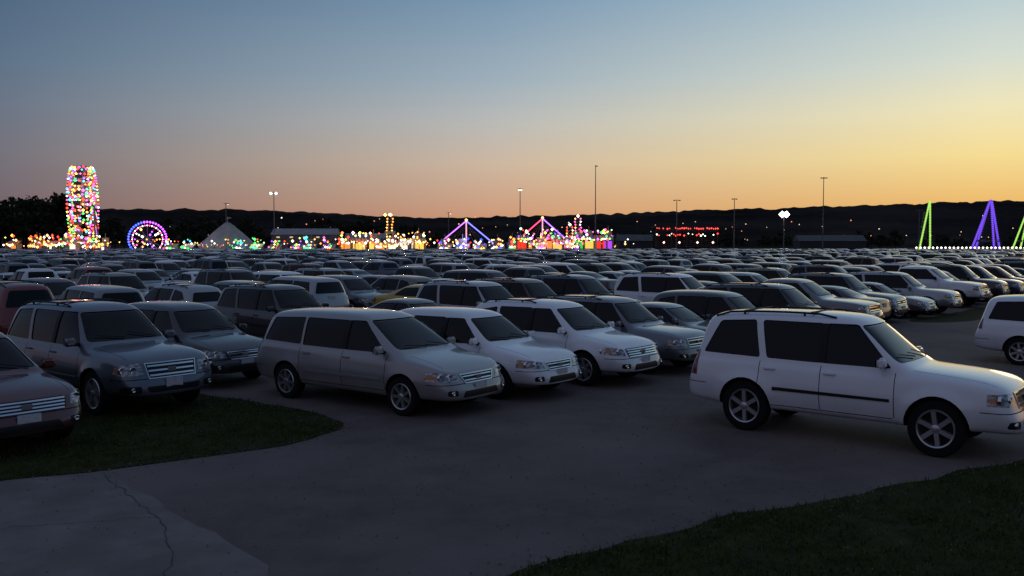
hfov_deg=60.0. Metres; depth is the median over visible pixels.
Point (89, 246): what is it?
carnival stall
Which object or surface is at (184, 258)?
parked crossover
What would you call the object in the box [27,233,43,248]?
carnival stall
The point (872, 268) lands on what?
parked crossover
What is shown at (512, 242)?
carnival stall
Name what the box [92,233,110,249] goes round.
carnival stall
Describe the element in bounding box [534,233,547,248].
carnival stall
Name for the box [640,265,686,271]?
parked crossover
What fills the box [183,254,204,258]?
parked suv
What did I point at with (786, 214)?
floodlight pole
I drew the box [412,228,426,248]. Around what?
carnival stall
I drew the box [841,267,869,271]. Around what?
parked crossover
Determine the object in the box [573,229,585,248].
carnival stall
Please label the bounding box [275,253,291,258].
parked suv
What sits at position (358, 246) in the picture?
carnival stall
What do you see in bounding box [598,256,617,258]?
parked pickup truck
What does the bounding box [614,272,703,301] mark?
parked suv
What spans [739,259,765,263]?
parked crossover
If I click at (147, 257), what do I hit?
parked suv
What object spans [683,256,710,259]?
parked suv
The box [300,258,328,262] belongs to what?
parked crossover
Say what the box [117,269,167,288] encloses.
parked crossover
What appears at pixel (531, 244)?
carnival stall
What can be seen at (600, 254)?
parked suv
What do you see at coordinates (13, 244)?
carnival stall
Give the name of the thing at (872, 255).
parked suv
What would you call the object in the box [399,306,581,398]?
parked crossover
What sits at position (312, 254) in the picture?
parked suv
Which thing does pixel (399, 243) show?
carnival stall
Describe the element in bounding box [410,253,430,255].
parked suv
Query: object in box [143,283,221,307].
parked crossover
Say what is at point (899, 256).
parked pickup truck
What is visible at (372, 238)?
carnival stall
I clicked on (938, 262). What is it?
parked crossover
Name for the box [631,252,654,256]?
parked suv
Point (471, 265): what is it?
parked sedan
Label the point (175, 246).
carnival stall
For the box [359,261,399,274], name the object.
parked pickup truck
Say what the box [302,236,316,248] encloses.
carnival stall
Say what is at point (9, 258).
parked suv
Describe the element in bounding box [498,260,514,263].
parked crossover
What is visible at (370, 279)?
parked sedan
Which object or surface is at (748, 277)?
parked minivan
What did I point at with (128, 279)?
parked suv
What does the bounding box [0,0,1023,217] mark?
sky
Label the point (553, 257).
parked pickup truck
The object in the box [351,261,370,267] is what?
parked crossover
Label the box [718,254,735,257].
parked pickup truck
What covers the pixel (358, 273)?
parked sedan
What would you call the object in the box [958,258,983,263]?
parked pickup truck
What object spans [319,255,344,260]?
parked suv
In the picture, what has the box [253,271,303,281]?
parked minivan
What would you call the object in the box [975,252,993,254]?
parked suv
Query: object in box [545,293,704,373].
parked suv
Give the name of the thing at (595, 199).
light pole
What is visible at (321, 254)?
parked pickup truck
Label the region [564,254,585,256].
parked suv
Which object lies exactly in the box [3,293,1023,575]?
parking lot
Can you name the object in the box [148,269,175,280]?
parked sedan
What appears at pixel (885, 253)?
parked pickup truck
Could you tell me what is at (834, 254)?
parked pickup truck
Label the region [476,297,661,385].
parked crossover
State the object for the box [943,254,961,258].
parked pickup truck
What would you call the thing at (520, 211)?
floodlight pole
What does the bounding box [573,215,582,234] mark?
carnival tower ride
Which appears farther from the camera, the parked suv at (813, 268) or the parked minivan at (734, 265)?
the parked minivan at (734, 265)
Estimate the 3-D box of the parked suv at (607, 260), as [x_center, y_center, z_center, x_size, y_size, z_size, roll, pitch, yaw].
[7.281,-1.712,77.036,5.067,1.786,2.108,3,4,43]
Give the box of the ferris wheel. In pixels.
[66,165,99,248]
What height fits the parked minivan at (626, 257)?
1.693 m
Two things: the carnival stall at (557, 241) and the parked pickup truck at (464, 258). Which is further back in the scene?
the carnival stall at (557, 241)
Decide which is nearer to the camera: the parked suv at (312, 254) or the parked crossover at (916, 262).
the parked crossover at (916, 262)
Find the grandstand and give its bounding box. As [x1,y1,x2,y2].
[651,226,719,249]
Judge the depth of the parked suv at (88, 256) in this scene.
107.94 m
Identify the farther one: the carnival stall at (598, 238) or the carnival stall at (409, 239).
the carnival stall at (598, 238)
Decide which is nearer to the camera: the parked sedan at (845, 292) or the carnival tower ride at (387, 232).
the parked sedan at (845, 292)
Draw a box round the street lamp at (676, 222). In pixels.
[673,200,680,247]
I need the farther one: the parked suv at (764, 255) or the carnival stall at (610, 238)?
the carnival stall at (610, 238)
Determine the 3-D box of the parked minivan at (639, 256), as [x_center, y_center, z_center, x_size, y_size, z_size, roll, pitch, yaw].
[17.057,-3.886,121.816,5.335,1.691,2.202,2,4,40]
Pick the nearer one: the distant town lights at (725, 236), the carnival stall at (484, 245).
the carnival stall at (484, 245)
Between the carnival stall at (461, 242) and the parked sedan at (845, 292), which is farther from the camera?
the carnival stall at (461, 242)
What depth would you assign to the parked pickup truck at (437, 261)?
71.22 m
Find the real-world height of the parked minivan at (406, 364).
1.739 m
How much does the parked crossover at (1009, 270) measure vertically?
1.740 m
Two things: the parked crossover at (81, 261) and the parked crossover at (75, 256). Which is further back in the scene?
the parked crossover at (75, 256)
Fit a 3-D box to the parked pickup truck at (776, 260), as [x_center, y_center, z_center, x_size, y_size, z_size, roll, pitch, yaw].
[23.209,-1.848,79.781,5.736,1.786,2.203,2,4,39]
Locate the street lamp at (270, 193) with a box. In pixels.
[269,192,277,232]
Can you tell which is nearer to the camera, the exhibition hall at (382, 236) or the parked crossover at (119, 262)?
the parked crossover at (119, 262)
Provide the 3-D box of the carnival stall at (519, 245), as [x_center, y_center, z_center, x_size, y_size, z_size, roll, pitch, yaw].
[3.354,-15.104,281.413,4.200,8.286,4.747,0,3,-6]
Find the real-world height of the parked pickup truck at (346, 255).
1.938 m
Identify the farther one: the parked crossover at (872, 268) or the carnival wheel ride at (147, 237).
the carnival wheel ride at (147, 237)
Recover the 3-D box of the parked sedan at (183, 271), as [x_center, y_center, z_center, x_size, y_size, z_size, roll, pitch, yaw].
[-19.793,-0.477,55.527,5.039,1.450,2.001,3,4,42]
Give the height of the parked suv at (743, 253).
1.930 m
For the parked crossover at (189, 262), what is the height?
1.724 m
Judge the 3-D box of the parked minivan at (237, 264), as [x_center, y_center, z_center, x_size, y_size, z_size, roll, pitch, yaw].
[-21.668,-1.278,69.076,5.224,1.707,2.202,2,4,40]
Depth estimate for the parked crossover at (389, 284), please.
38.31 m
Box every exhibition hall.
[270,229,339,248]
[345,233,386,248]
[615,235,651,248]
[793,235,866,249]
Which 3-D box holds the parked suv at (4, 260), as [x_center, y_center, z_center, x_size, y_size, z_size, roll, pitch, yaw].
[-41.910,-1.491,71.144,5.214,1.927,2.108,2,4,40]
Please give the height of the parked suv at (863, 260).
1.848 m
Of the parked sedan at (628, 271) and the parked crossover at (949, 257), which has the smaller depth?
the parked sedan at (628, 271)
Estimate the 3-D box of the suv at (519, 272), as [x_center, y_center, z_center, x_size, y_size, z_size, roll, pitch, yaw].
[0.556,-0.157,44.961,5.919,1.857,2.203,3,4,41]
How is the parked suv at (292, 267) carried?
on the parking lot
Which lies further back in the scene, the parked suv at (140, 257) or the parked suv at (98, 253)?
the parked suv at (98, 253)
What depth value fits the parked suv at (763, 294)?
25.90 m
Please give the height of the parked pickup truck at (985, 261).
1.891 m
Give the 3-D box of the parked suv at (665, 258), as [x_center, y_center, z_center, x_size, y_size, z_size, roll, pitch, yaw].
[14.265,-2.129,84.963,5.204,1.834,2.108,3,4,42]
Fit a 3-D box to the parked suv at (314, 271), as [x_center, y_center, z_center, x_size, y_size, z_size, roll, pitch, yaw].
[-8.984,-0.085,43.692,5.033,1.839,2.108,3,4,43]
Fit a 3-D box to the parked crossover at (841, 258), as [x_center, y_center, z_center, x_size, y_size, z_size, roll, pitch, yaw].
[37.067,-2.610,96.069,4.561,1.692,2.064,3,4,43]
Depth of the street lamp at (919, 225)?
359.03 m
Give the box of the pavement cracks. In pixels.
[0,476,173,575]
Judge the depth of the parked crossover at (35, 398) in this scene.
12.85 m
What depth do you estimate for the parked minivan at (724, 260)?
73.11 m
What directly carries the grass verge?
on the parking lot
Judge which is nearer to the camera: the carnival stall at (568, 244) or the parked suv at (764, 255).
the parked suv at (764, 255)
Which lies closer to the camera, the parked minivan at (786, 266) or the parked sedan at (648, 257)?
the parked minivan at (786, 266)
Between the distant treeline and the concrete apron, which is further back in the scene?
the distant treeline
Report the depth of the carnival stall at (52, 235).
290.89 m
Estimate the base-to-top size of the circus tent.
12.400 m
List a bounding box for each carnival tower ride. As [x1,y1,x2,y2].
[385,213,395,240]
[565,224,573,242]
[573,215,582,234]
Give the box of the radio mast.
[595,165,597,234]
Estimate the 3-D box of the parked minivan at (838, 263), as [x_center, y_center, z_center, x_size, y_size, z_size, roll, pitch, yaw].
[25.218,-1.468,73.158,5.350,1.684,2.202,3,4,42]
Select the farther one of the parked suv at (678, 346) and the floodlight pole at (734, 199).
the floodlight pole at (734, 199)
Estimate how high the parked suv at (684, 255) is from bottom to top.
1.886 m
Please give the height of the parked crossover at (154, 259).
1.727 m
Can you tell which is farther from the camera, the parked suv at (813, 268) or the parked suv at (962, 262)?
the parked suv at (962, 262)
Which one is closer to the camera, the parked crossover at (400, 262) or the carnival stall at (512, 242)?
the parked crossover at (400, 262)
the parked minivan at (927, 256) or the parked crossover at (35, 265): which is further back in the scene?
the parked minivan at (927, 256)
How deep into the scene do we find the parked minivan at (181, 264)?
70.87 m
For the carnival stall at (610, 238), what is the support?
on the ground at (721, 248)
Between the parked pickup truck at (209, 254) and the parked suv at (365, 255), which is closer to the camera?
the parked suv at (365, 255)
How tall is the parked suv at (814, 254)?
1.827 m
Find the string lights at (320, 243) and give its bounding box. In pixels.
[15,238,633,249]
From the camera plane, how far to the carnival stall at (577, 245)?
289.92 m
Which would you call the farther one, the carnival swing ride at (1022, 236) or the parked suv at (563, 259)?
the carnival swing ride at (1022, 236)
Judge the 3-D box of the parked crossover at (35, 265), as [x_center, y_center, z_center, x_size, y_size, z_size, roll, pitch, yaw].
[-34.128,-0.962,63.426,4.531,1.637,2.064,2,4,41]
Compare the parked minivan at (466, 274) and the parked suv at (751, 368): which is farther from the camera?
the parked minivan at (466, 274)
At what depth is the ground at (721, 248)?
595.37 m
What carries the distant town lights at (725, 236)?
on the ground at (721, 248)
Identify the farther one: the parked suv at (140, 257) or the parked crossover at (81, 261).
the parked suv at (140, 257)
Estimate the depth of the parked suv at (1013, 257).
86.16 m
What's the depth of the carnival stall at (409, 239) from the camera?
283.29 m
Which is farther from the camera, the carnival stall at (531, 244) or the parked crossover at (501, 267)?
the carnival stall at (531, 244)
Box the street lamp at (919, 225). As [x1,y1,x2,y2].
[916,209,922,247]
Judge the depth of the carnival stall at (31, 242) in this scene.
295.05 m
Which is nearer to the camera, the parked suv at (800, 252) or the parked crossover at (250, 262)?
the parked crossover at (250, 262)
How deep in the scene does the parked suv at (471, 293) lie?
27.04 m
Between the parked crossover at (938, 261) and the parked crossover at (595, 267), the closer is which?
the parked crossover at (595, 267)
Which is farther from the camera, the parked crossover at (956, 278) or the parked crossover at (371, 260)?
the parked crossover at (371, 260)
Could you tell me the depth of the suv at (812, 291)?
29.64 m
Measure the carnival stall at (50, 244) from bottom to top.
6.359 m
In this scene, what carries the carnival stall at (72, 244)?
on the ground at (721, 248)
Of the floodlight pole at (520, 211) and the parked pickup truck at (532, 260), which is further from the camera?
the floodlight pole at (520, 211)
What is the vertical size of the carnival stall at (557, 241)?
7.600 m
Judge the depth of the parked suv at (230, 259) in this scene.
75.20 m
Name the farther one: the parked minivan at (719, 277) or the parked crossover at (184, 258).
the parked crossover at (184, 258)
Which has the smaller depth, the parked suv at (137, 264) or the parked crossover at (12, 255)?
the parked suv at (137, 264)
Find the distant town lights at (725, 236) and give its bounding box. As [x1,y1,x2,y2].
[281,216,1012,248]
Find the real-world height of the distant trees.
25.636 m
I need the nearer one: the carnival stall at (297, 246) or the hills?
the carnival stall at (297, 246)
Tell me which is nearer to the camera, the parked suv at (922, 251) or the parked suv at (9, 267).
the parked suv at (9, 267)
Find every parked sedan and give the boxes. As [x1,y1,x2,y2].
[0,273,13,279]
[45,267,70,270]
[55,271,70,277]
[56,264,78,270]
[85,258,102,262]
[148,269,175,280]
[166,271,197,282]
[171,269,201,277]
[342,269,372,277]
[362,275,386,284]
[369,298,440,310]
[372,284,422,305]
[459,263,477,268]
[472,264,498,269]
[568,271,616,290]
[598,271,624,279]
[617,270,639,273]
[637,256,655,259]
[641,302,711,362]
[699,281,716,285]
[820,285,890,317]
[862,282,937,318]
[1012,268,1023,274]
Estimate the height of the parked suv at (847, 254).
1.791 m
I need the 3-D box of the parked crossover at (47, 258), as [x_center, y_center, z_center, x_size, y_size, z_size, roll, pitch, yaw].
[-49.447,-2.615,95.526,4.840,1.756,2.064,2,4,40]
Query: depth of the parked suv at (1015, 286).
48.06 m
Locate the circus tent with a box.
[198,217,253,248]
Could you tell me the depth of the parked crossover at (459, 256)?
110.44 m
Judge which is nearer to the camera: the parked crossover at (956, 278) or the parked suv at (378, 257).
the parked crossover at (956, 278)
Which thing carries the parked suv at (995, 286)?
on the parking lot
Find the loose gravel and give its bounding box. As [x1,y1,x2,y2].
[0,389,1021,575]
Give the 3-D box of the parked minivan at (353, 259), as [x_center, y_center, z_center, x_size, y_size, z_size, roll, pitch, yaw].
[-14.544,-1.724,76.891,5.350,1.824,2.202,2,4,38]
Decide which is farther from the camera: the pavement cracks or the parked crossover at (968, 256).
the parked crossover at (968, 256)
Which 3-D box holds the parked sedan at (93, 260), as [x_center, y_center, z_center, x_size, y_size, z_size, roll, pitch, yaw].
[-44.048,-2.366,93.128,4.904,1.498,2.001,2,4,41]
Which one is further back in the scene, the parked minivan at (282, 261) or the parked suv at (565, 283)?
the parked minivan at (282, 261)
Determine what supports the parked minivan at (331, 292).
on the parking lot
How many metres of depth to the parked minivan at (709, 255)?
121.66 m
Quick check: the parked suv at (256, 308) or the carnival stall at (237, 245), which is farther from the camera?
the carnival stall at (237, 245)
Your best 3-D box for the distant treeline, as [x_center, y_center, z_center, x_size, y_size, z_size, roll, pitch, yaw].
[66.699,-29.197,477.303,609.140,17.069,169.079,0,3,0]
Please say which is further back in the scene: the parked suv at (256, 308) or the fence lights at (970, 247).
the fence lights at (970, 247)
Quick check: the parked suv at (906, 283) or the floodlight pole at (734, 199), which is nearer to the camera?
the parked suv at (906, 283)
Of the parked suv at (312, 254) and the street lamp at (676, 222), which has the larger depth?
the street lamp at (676, 222)
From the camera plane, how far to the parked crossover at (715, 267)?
58.12 m
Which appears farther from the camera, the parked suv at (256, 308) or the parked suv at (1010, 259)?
the parked suv at (1010, 259)
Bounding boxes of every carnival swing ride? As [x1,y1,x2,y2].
[438,219,492,246]
[523,216,569,241]
[918,201,930,248]
[971,200,1000,248]
[1012,217,1023,248]
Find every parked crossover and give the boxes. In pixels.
[0,332,81,438]
[4,254,21,257]
[21,277,76,298]
[25,263,46,267]
[40,256,59,260]
[66,255,85,259]
[75,259,86,265]
[91,255,111,260]
[103,261,123,263]
[117,259,139,260]
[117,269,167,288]
[130,301,262,377]
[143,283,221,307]
[148,258,169,261]
[154,262,183,274]
[170,256,192,260]
[185,259,195,264]
[213,280,262,291]
[242,259,264,266]
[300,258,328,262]
[318,275,382,307]
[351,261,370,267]
[368,259,386,261]
[371,275,432,292]
[386,258,413,266]
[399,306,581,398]
[435,258,455,262]
[453,254,469,259]
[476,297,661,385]
[484,264,522,271]
[487,257,505,259]
[488,255,506,257]
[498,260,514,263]
[507,262,535,264]
[575,263,616,272]
[600,263,639,270]
[615,262,646,270]
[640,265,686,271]
[651,290,758,319]
[689,264,732,271]
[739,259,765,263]
[778,261,810,264]
[782,257,806,261]
[835,256,855,259]
[841,265,884,270]
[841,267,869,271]
[898,262,930,263]
[899,252,915,254]
[920,261,953,263]
[927,262,948,263]
[934,256,958,259]
[941,270,992,301]
[959,254,978,257]
[973,264,1023,277]
[976,265,1023,293]
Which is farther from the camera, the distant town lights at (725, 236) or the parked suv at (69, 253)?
the distant town lights at (725, 236)
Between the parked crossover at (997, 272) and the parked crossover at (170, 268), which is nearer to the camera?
the parked crossover at (997, 272)
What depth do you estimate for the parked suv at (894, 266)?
54.81 m
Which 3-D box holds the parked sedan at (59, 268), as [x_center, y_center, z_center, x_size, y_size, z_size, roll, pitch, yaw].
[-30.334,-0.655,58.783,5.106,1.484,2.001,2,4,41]
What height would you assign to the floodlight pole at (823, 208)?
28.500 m
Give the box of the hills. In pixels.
[2,200,1023,247]
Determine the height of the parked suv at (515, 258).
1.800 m
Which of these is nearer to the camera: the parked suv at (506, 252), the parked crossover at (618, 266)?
the parked crossover at (618, 266)
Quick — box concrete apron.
[0,474,266,575]
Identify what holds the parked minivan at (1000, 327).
on the parking lot
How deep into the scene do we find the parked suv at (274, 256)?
97.32 m
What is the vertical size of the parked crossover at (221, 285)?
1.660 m
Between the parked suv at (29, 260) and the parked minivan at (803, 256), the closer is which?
the parked suv at (29, 260)
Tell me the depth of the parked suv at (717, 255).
104.90 m
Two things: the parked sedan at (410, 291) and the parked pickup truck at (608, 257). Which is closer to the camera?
the parked sedan at (410, 291)
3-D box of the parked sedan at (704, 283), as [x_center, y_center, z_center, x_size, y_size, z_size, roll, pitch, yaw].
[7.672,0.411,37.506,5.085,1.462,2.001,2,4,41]
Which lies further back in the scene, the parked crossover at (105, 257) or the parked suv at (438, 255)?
the parked suv at (438, 255)
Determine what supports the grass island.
on the parking lot
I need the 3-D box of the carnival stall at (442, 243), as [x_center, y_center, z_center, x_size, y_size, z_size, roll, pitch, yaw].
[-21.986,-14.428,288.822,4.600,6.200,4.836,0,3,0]
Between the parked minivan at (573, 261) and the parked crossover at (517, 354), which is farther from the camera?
the parked minivan at (573, 261)
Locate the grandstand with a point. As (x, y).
(686, 241)
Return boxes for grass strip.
[909,307,985,321]
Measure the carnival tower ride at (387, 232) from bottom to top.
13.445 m
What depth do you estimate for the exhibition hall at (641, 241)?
387.58 m
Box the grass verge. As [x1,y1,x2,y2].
[503,463,1023,575]
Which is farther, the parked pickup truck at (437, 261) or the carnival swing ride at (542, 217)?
the carnival swing ride at (542, 217)
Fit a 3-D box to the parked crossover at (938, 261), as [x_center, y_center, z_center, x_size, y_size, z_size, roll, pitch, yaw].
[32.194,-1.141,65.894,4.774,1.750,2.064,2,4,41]
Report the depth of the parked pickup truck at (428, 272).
46.97 m
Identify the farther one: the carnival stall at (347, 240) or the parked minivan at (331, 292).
the carnival stall at (347, 240)
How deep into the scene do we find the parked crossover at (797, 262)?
71.16 m
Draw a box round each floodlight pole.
[518,189,521,234]
[732,198,736,248]
[779,211,789,247]
[820,177,827,248]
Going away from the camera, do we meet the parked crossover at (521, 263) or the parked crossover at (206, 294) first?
the parked crossover at (206, 294)
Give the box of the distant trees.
[0,191,129,248]
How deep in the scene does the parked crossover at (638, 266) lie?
63.13 m
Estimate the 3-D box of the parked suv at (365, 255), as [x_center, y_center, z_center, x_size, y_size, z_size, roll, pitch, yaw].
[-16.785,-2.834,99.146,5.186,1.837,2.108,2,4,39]
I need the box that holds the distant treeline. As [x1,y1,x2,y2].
[100,215,1023,248]
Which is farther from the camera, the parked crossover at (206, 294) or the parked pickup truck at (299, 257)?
the parked pickup truck at (299, 257)
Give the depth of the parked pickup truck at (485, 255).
114.78 m
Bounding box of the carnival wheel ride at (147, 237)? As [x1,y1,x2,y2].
[127,221,167,248]
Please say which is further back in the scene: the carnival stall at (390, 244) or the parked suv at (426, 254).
the carnival stall at (390, 244)
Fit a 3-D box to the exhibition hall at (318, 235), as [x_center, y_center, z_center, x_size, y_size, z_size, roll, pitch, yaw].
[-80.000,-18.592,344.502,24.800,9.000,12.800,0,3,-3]
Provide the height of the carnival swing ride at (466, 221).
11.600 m
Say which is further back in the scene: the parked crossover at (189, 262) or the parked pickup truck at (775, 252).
the parked pickup truck at (775, 252)
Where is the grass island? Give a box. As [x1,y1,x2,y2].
[0,389,338,480]
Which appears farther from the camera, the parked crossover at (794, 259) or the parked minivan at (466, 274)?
the parked crossover at (794, 259)
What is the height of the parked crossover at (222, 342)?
1.685 m
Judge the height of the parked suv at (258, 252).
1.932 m
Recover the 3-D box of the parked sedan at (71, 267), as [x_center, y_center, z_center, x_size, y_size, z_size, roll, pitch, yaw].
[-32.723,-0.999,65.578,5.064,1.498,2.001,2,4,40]
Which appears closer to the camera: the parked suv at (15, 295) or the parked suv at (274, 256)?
the parked suv at (15, 295)
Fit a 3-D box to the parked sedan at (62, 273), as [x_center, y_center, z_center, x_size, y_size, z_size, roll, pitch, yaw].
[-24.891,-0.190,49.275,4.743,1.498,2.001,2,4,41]
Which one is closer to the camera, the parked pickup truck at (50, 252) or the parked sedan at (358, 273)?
the parked sedan at (358, 273)
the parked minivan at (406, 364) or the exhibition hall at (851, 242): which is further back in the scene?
the exhibition hall at (851, 242)
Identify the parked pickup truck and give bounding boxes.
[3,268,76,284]
[44,251,57,253]
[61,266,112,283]
[204,253,218,256]
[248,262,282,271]
[288,254,308,261]
[313,253,329,256]
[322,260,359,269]
[334,254,350,257]
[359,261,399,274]
[371,253,388,257]
[387,266,441,278]
[424,259,452,266]
[460,255,482,261]
[466,251,480,254]
[481,252,497,257]
[517,257,545,263]
[544,254,564,261]
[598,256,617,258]
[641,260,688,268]
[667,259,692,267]
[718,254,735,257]
[763,258,780,262]
[767,251,781,253]
[771,254,786,257]
[826,252,841,257]
[879,251,890,255]
[890,255,919,261]
[906,255,922,260]
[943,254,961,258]
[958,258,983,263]
[973,258,993,263]
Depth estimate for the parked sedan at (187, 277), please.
48.19 m
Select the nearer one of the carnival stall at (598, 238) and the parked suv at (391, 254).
the parked suv at (391, 254)
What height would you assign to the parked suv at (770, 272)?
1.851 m
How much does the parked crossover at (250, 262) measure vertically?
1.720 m
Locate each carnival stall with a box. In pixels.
[3,234,21,248]
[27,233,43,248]
[27,236,40,245]
[41,234,58,248]
[49,234,63,248]
[58,231,71,248]
[62,233,79,248]
[85,239,101,248]
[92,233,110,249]
[163,239,177,248]
[180,239,194,249]
[231,239,246,248]
[249,237,263,249]
[268,240,281,248]
[290,237,303,248]
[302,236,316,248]
[322,237,335,249]
[338,232,351,248]
[349,232,360,248]
[354,233,366,249]
[367,229,380,248]
[373,239,387,248]
[386,231,397,248]
[395,233,411,248]
[407,231,417,244]
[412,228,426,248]
[438,238,451,248]
[455,234,468,248]
[473,238,486,248]
[490,234,504,248]
[506,233,515,248]
[515,228,529,248]
[529,233,534,248]
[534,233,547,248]
[542,229,553,248]
[551,230,564,249]
[561,236,574,248]
[571,236,580,248]
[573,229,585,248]
[584,230,594,248]
[594,229,607,249]
[600,228,613,248]
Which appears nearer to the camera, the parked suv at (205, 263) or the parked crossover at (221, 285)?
the parked crossover at (221, 285)
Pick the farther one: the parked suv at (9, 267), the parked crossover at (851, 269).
the parked suv at (9, 267)
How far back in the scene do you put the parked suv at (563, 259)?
82.18 m
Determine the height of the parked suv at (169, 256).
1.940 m
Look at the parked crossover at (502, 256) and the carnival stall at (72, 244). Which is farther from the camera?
the carnival stall at (72, 244)
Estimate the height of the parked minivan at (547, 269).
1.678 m
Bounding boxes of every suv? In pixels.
[0,258,9,261]
[0,262,29,272]
[0,280,53,334]
[6,298,211,415]
[7,256,29,260]
[10,258,38,262]
[17,252,32,253]
[35,254,55,257]
[60,252,76,254]
[77,271,153,295]
[85,254,103,259]
[85,263,124,271]
[90,252,106,254]
[113,254,132,256]
[120,260,157,268]
[135,255,154,259]
[143,256,168,259]
[160,254,181,258]
[182,258,228,269]
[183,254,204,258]
[194,268,266,285]
[215,282,328,336]
[218,255,242,259]
[219,257,250,267]
[228,252,244,255]
[238,254,266,259]
[250,250,265,254]
[261,254,284,259]
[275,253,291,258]
[281,263,321,271]
[294,267,346,275]
[307,252,323,256]
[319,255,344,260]
[349,253,365,256]
[355,254,377,256]
[363,256,387,259]
[383,252,399,256]
[406,255,434,265]
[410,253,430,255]
[416,279,513,307]
[430,254,446,257]
[474,277,562,296]
[499,251,514,254]
[502,267,545,276]
[503,255,526,261]
[520,254,544,260]
[528,273,642,302]
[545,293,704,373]
[558,256,590,262]
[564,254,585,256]
[590,253,612,256]
[590,258,620,262]
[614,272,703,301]
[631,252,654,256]
[653,256,682,260]
[660,252,682,256]
[673,258,709,265]
[680,254,703,256]
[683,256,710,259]
[689,306,1023,456]
[702,282,837,310]
[712,253,737,256]
[731,256,763,259]
[731,267,790,278]
[738,251,756,255]
[745,254,771,257]
[764,278,883,318]
[785,272,908,319]
[788,264,847,273]
[791,252,809,253]
[804,255,835,260]
[807,253,823,255]
[840,253,856,255]
[843,257,879,264]
[845,271,962,314]
[854,252,872,255]
[860,254,884,255]
[868,256,889,258]
[875,262,919,271]
[897,266,989,307]
[912,250,927,252]
[916,264,1009,301]
[936,260,973,264]
[964,265,1023,295]
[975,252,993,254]
[986,258,1000,262]
[990,253,1014,255]
[994,261,1023,268]
[998,258,1023,260]
[1002,256,1023,257]
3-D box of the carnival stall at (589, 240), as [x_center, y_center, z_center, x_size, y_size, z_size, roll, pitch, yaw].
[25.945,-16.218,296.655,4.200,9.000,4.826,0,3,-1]
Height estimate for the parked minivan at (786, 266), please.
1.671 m
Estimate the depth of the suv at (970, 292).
42.16 m
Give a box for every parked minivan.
[45,258,79,267]
[56,284,144,303]
[109,256,136,260]
[155,260,189,268]
[226,261,249,268]
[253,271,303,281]
[257,307,503,415]
[264,259,299,264]
[268,276,349,306]
[335,258,367,261]
[426,263,468,274]
[441,269,507,279]
[464,258,502,266]
[520,265,560,272]
[535,263,585,273]
[562,259,598,263]
[613,255,633,260]
[620,254,643,258]
[677,271,742,282]
[698,253,714,256]
[706,258,743,263]
[724,263,761,268]
[725,272,768,281]
[750,262,790,270]
[785,254,811,258]
[810,260,848,266]
[878,257,912,262]
[918,254,942,258]
[974,294,1023,364]
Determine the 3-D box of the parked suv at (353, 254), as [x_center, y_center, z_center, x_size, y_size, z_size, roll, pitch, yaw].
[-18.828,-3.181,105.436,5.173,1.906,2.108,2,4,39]
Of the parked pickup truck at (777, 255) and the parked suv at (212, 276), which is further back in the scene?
the parked pickup truck at (777, 255)
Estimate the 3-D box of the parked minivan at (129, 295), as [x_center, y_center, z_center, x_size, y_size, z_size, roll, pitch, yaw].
[-13.700,0.723,28.865,5.082,1.695,2.202,3,4,42]
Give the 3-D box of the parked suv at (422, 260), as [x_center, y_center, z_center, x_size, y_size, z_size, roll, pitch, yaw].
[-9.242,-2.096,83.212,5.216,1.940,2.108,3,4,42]
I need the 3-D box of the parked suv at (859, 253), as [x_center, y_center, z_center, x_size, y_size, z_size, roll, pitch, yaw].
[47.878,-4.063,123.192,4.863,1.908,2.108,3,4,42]
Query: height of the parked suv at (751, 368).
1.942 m
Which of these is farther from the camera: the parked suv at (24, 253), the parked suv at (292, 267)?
the parked suv at (24, 253)
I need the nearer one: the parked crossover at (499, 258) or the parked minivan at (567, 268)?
the parked minivan at (567, 268)
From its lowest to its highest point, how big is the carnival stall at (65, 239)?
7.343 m
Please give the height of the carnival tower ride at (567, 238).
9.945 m
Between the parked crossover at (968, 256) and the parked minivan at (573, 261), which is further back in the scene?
the parked crossover at (968, 256)
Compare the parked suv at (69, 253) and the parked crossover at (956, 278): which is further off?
the parked suv at (69, 253)
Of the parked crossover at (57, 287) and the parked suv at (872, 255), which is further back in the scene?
the parked suv at (872, 255)
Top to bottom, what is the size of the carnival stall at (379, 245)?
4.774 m
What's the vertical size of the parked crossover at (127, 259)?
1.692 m
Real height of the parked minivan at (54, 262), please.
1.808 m
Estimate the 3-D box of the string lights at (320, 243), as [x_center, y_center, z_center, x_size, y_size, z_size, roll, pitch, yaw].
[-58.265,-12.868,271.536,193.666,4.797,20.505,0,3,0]
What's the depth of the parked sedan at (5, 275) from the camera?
46.97 m
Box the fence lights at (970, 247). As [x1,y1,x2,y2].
[916,247,1020,248]
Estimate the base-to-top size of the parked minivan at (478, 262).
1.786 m
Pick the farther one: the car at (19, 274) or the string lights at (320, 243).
the string lights at (320, 243)
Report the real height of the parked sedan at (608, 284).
1.494 m
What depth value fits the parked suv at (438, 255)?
105.91 m
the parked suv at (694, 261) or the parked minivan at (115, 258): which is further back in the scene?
the parked minivan at (115, 258)
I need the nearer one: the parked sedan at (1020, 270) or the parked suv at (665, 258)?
the parked sedan at (1020, 270)
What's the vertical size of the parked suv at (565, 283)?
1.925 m

